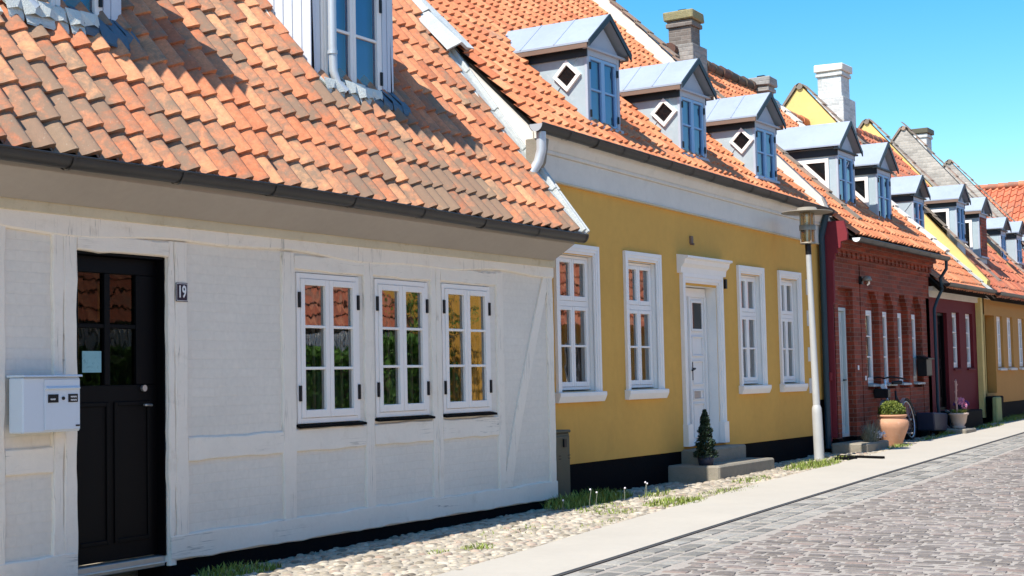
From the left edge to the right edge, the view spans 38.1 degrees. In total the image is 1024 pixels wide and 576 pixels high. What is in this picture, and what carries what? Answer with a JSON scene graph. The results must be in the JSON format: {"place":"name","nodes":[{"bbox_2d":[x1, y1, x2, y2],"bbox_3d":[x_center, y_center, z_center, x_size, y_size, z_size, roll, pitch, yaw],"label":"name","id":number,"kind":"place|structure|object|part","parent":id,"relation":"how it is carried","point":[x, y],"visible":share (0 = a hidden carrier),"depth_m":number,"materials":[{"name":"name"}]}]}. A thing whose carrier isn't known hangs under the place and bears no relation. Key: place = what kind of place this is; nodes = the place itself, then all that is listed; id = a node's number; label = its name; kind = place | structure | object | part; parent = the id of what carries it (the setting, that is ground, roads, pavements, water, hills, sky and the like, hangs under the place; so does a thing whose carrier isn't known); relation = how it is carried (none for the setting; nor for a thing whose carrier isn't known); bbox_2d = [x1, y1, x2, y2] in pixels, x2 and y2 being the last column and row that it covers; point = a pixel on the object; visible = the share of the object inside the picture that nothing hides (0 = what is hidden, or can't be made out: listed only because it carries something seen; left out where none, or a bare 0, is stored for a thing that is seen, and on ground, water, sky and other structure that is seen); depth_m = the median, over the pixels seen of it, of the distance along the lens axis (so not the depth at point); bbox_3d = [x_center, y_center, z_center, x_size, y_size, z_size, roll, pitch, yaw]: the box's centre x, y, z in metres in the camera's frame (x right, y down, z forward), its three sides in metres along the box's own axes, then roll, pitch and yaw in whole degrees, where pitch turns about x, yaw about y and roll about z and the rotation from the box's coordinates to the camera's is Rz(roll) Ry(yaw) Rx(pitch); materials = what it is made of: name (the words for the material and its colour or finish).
{"place":"outdoors","nodes":[
{"label":"outdoors","id":0,"kind":"place"},
{"bbox_2d":[80,554,152,565],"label":"ground","id":1,"kind":"structure","parent":0,"point":[115,560],"depth_m":11.36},
{"bbox_2d":[0,0,589,575],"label":"half timbered house","id":2,"kind":"structure","parent":1,"relation":"on","point":[358,226],"depth_m":11.08,"materials":[{"name":"brick"},{"name":"fired clay roof tile"},{"name":"white paint"}]},
{"bbox_2d":[7,374,82,433],"bbox_3d":[-2.862,0.708,9.109,0.160,0.352,0.460,-3,-4,31],"label":"mailbox","id":3,"kind":"object","parent":2,"relation":"attached to","point":[43,403],"visible":1,"depth_m":9.02,"materials":[{"name":"white metal"}]},
{"bbox_2d":[76,254,164,575],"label":"door","id":4,"kind":"structure","parent":2,"relation":"in","point":[116,302],"depth_m":9.85,"materials":[{"name":"black paint"}]},
{"bbox_2d":[176,283,187,301],"bbox_3d":[-2.285,0.029,10.278,0.008,0.130,0.116,-3,-4,31],"label":"house number plate","id":5,"kind":"object","parent":2,"relation":"attached to","point":[181,292],"visible":1,"depth_m":10.28,"materials":[{"name":"black metal"}]},
{"bbox_2d":[295,272,366,428],"bbox_3d":[-1.743,0.493,11.874,0.787,1.240,0.870,-3,-4,31],"label":"window","id":6,"kind":"structure","parent":2,"relation":"in","point":[324,336],"depth_m":11.77,"materials":[{"name":"white paint"}]},
{"bbox_2d":[347,279,434,421],"bbox_3d":[-1.228,0.526,12.730,0.787,1.225,0.850,-3,-4,31],"label":"window","id":7,"kind":"structure","parent":2,"relation":"in","point":[395,330],"depth_m":12.59,"materials":[{"name":"white paint"}]},
{"bbox_2d":[416,283,496,417],"bbox_3d":[-0.708,0.566,13.595,0.787,1.230,0.880,-3,-4,31],"label":"window","id":8,"kind":"structure","parent":2,"relation":"in","point":[461,365],"depth_m":13.45,"materials":[{"name":"white paint"}]},
{"bbox_2d":[412,0,834,496],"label":"yellow house","id":9,"kind":"structure","parent":1,"relation":"on","point":[679,291],"depth_m":17.42,"materials":[{"name":"yellow painted plaster"},{"name":"orange clay tiles"},{"name":"white paint"}]},
{"bbox_2d":[559,255,589,390],"bbox_3d":[0.322,0.383,15.809,0.758,1.490,0.782,-3,-4,33],"label":"window","id":10,"kind":"structure","parent":9,"relation":"in","point":[570,303],"depth_m":15.70,"materials":[{"name":"white paint"}]},
{"bbox_2d":[628,262,653,387],"bbox_3d":[1.125,0.442,17.056,0.758,1.490,0.752,-3,-4,33],"label":"window","id":11,"kind":"structure","parent":9,"relation":"in","point":[637,307],"depth_m":16.93,"materials":[{"name":"white paint"}]},
{"bbox_2d":[686,288,709,443],"bbox_3d":[2.195,0.952,18.153,0.117,1.910,0.880,-3,-4,33],"label":"door","id":12,"kind":"structure","parent":9,"relation":"in","point":[696,318],"depth_m":18.30,"materials":[{"name":"white paint"}]},
{"bbox_2d":[741,275,757,383],"bbox_3d":[2.761,0.562,19.598,0.758,1.490,0.702,-3,-4,33],"label":"window","id":13,"kind":"structure","parent":9,"relation":"in","point":[748,314],"depth_m":19.44,"materials":[{"name":"white paint"}]},
{"bbox_2d":[781,280,795,381],"bbox_3d":[3.736,0.599,20.539,0.138,1.410,0.582,-3,-4,33],"label":"window","id":14,"kind":"structure","parent":9,"relation":"in","point":[787,316],"depth_m":20.56,"materials":[{"name":"white paint"}]},
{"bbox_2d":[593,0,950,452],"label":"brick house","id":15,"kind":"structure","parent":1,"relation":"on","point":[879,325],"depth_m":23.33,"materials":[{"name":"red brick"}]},
{"bbox_2d":[838,307,849,436],"bbox_3d":[4.833,1.240,21.915,0.110,1.910,0.520,-3,-4,31],"label":"door","id":16,"kind":"structure","parent":15,"relation":"in","point":[841,311],"depth_m":22.06,"materials":[{"name":"grey paint"}]},
{"bbox_2d":[859,276,871,285],"bbox_3d":[5.354,-0.109,22.479,0.193,0.160,0.150,-3,-4,31],"label":"wall lamp","id":17,"kind":"object","parent":15,"relation":"attached to","point":[864,279],"visible":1,"depth_m":22.44,"materials":[{"name":"black metal"}]},
{"bbox_2d":[865,310,880,386],"bbox_3d":[5.527,0.936,23.019,0.265,1.182,0.470,-3,-4,31],"label":"window","id":18,"kind":"structure","parent":15,"relation":"in","point":[868,313],"depth_m":23.10,"materials":[{"name":"white paint"}]},
{"bbox_2d":[882,312,897,385],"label":"window","id":19,"kind":"structure","parent":15,"relation":"in","point":[883,313],"depth_m":23.79,"materials":[{"name":"white paint"}]},
{"bbox_2d":[897,313,911,384],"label":"window","id":20,"kind":"structure","parent":15,"relation":"in","point":[898,314],"depth_m":24.49,"materials":[{"name":"white paint"}]},
{"bbox_2d":[911,314,925,383],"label":"window","id":21,"kind":"structure","parent":15,"relation":"in","point":[912,316],"depth_m":25.19,"materials":[{"name":"white paint"}]},
{"bbox_2d":[916,355,933,375],"bbox_3d":[6.984,1.311,25.062,0.200,0.350,0.380,-3,-4,31],"label":"wall mailbox","id":22,"kind":"object","parent":15,"relation":"attached to","point":[924,365],"depth_m":24.94,"materials":[{"name":"black metal"}]},
{"bbox_2d":[557,433,1022,575],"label":"kerb joint","id":23,"kind":"object","parent":1,"relation":"on","point":[573,571],"visible":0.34,"depth_m":12.53,"materials":[{"name":"grey stone"}]},
{"bbox_2d":[788,109,996,431],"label":"dark red house","id":24,"kind":"structure","parent":1,"relation":"on","point":[965,289],"depth_m":27.75,"materials":[{"name":"red paint"}]},
{"bbox_2d":[937,313,946,409],"bbox_3d":[7.658,1.321,26.724,0.100,1.745,0.650,-3,-4,31],"label":"door","id":25,"kind":"structure","parent":24,"relation":"in","point":[940,324],"depth_m":26.92,"materials":[{"name":"black paint"}]},
{"bbox_2d":[952,313,963,370],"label":"window","id":26,"kind":"structure","parent":24,"relation":"in","point":[953,314],"depth_m":27.66,"materials":[{"name":"white paint"}]},
{"bbox_2d":[965,314,976,369],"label":"window","id":27,"kind":"structure","parent":24,"relation":"in","point":[966,315],"depth_m":28.50,"materials":[{"name":"white paint"}]},
{"bbox_2d":[782,63,1023,419],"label":"ochre house","id":28,"kind":"structure","parent":1,"relation":"on","point":[955,216],"depth_m":30.56,"materials":[{"name":"yellow paint"}]},
{"bbox_2d":[984,316,987,392],"bbox_3d":[9.249,1.312,29.393,0.090,1.540,0.870,-3,-4,31],"label":"door","id":29,"kind":"structure","parent":28,"relation":"in","point":[984,316],"depth_m":29.70,"materials":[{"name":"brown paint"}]},
{"bbox_2d":[996,316,1007,369],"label":"window","id":30,"kind":"structure","parent":28,"relation":"in","point":[997,318],"depth_m":30.19,"materials":[{"name":"white paint"}]},
{"bbox_2d":[1007,317,1017,369],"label":"window","id":31,"kind":"structure","parent":28,"relation":"in","point":[1008,319],"depth_m":30.98,"materials":[{"name":"white paint"}]},
{"bbox_2d":[1018,319,1023,369],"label":"window","id":32,"kind":"structure","parent":28,"relation":"in","point":[1019,320],"depth_m":31.90,"materials":[{"name":"white paint"}]},
{"bbox_2d":[858,118,1023,278],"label":"cream house","id":33,"kind":"structure","parent":1,"relation":"on","point":[1004,238],"depth_m":34.62,"materials":[{"name":"yellow paint"}]},
{"bbox_2d":[890,122,1023,250],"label":"pale brick house","id":34,"kind":"structure","parent":1,"relation":"on","point":[915,145],"depth_m":39.69,"materials":[{"name":"white paint"}]},
{"bbox_2d":[943,159,1014,221],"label":"brick house","id":35,"kind":"structure","parent":1,"relation":"on","point":[950,163],"depth_m":44.88,"materials":[{"name":"white paint"}]},
{"bbox_2d":[975,181,1023,222],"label":"end house","id":36,"kind":"structure","parent":1,"relation":"on","point":[1008,197],"depth_m":53.30,"materials":[{"name":"orange tile"}]},
{"bbox_2d":[105,413,1023,575],"bbox_3d":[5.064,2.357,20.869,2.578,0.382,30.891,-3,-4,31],"label":"cobbled verge","id":37,"kind":"structure","parent":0,"point":[397,565],"depth_m":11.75,"materials":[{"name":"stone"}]},
{"bbox_2d":[556,429,570,498],"bbox_3d":[0.454,1.798,14.905,0.180,0.740,0.340,-3,-4,31],"label":"utility cabinet","id":38,"kind":"object","parent":37,"relation":"on","point":[563,457],"visible":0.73,"depth_m":14.87,"materials":[{"name":"grey metal"}]},
{"bbox_3d":[0.519,1.785,14.869,0.030,0.600,0.275,-3,-4,31],"label":"door","id":39,"kind":"part","parent":38,"relation":"part of","materials":[{"name":"grey paint"}]},
{"bbox_2d":[668,458,773,482],"bbox_3d":[2.525,2.194,17.785,0.666,0.238,1.766,-3,-4,31],"label":"stone step","id":40,"kind":"object","parent":37,"relation":"on","point":[688,473],"visible":0.58,"depth_m":17.14,"materials":[{"name":"stone"}]},
{"bbox_2d":[693,409,718,465],"bbox_3d":[2.222,1.718,17.104,0.297,0.653,0.316,-3,-4,31],"label":"conical shrub","id":41,"kind":"object","parent":40,"relation":"on","point":[705,456],"visible":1,"depth_m":17.05,"materials":[{"name":"green plant"}]},
{"bbox_2d":[681,444,745,463],"bbox_3d":[2.439,2.046,17.971,0.346,0.254,1.267,-3,-4,31],"label":"stone step","id":42,"kind":"object","parent":40,"relation":"on","point":[727,452],"visible":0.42,"depth_m":17.84,"materials":[{"name":"stone"}]},
{"bbox_2d":[781,207,832,459],"bbox_3d":[3.962,0.648,19.673,0.680,3.453,0.680,-3,-4,31],"label":"street lamp","id":43,"kind":"object","parent":37,"relation":"on","point":[807,230],"visible":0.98,"depth_m":19.68,"materials":[{"name":"grey metal"}]},
{"bbox_2d":[834,457,856,460],"bbox_3d":[4.339,2.229,19.298,0.297,0.065,0.060,-1,-4,-11],"label":"drain channel","id":44,"kind":"object","parent":37,"relation":"on","point":[844,458],"visible":0.54,"depth_m":19.27,"materials":[{"name":"black metal"}]},
{"bbox_2d":[831,440,888,453],"bbox_3d":[5.010,2.318,21.325,0.530,0.224,1.041,-3,-4,31],"label":"stone step","id":45,"kind":"object","parent":37,"relation":"on","point":[852,446],"visible":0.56,"depth_m":20.95,"materials":[{"name":"stone"}]},
{"bbox_2d":[857,420,886,441],"bbox_3d":[5.153,2.026,21.325,0.437,0.357,0.532,-3,-4,31],"label":"flowering plant","id":46,"kind":"object","parent":45,"relation":"on","point":[873,433],"visible":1,"depth_m":21.23,"materials":[{"name":"grey plant"}]},
{"bbox_2d":[837,455,884,458],"bbox_3d":[4.572,2.230,19.473,0.060,0.065,0.709,2,-5,-43],"label":"drain channel","id":47,"kind":"object","parent":37,"relation":"on","point":[872,457],"visible":0.52,"depth_m":19.40,"materials":[{"name":"black metal"}]},
{"bbox_2d":[875,400,908,445],"bbox_3d":[5.681,2.020,22.203,0.500,0.694,0.500,-3,-4,31],"label":"terracotta pot","id":48,"kind":"object","parent":37,"relation":"on","point":[893,422],"visible":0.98,"depth_m":22.04,"materials":[{"name":"orange ceramic"}]},
{"bbox_2d":[873,376,915,439],"bbox_3d":[5.992,1.899,23.348,0.570,1.028,1.731,-3,-4,31],"label":"bicycle","id":49,"kind":"object","parent":37,"relation":"on","point":[884,392],"visible":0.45,"depth_m":23.17,"materials":[{"name":"black metal"}]},
{"bbox_2d":[916,410,952,435],"bbox_3d":[7.068,2.257,24.828,0.302,0.428,1.157,-3,-4,31],"label":"garden cart","id":50,"kind":"object","parent":37,"relation":"on","point":[929,422],"visible":0.9,"depth_m":24.41,"materials":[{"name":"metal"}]},
{"bbox_2d":[939,428,975,433],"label":"stone slab","id":51,"kind":"structure","parent":37,"relation":"on","point":[964,431],"depth_m":24.85,"materials":[{"name":"stone"}]},
{"bbox_2d":[949,379,968,428],"bbox_3d":[7.560,1.961,25.148,0.384,0.830,0.376,2,-4,-38],"label":"flower pot","id":52,"kind":"object","parent":51,"relation":"on","point":[958,418],"visible":1,"depth_m":25.06,"materials":[{"name":"ceramic"}]},
{"bbox_2d":[953,400,969,410],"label":"flowers","id":53,"kind":"object","parent":52,"relation":"in","point":[960,407],"visible":0.44,"depth_m":26.12,"materials":[{"name":"plant"}]},
{"bbox_2d":[940,409,982,427],"bbox_3d":[8.014,2.401,26.539,0.486,0.444,1.311,-3,-4,31],"label":"stone step","id":54,"kind":"object","parent":37,"relation":"on","point":[975,417],"visible":0.26,"depth_m":26.41,"materials":[{"name":"black stone"}]},
{"bbox_2d":[983,396,1003,423],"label":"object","id":55,"kind":"object","parent":37,"relation":"on","point":[988,418],"visible":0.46,"depth_m":28.74,"materials":[{"name":"black"}]},
{"bbox_2d":[992,397,1001,422],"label":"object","id":56,"kind":"object","parent":37,"relation":"on","point":[996,408],"visible":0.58,"depth_m":28.44,"materials":[{"name":"green"}]},
{"bbox_2d":[435,417,1023,575],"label":"pavement","id":57,"kind":"structure","parent":0,"point":[572,553],"depth_m":13.05,"materials":[{"name":"concrete"}]},
{"bbox_2d":[564,433,1023,575],"bbox_3d":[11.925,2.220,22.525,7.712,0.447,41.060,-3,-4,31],"label":"road","id":58,"kind":"structure","parent":0,"point":[853,564],"depth_m":11.06,"materials":[{"name":"grey stone"}]},
{"bbox_2d":[566,434,1023,575],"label":"gutter band","id":59,"kind":"object","parent":58,"relation":"on","point":[684,548],"visible":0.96,"depth_m":12.70,"materials":[{"name":"grey stone"}]},
{"bbox_2d":[616,0,1023,184],"label":"sky","id":60,"kind":"structure","parent":0,"point":[954,69],"materials":[{"name":"blue"}]}
]}

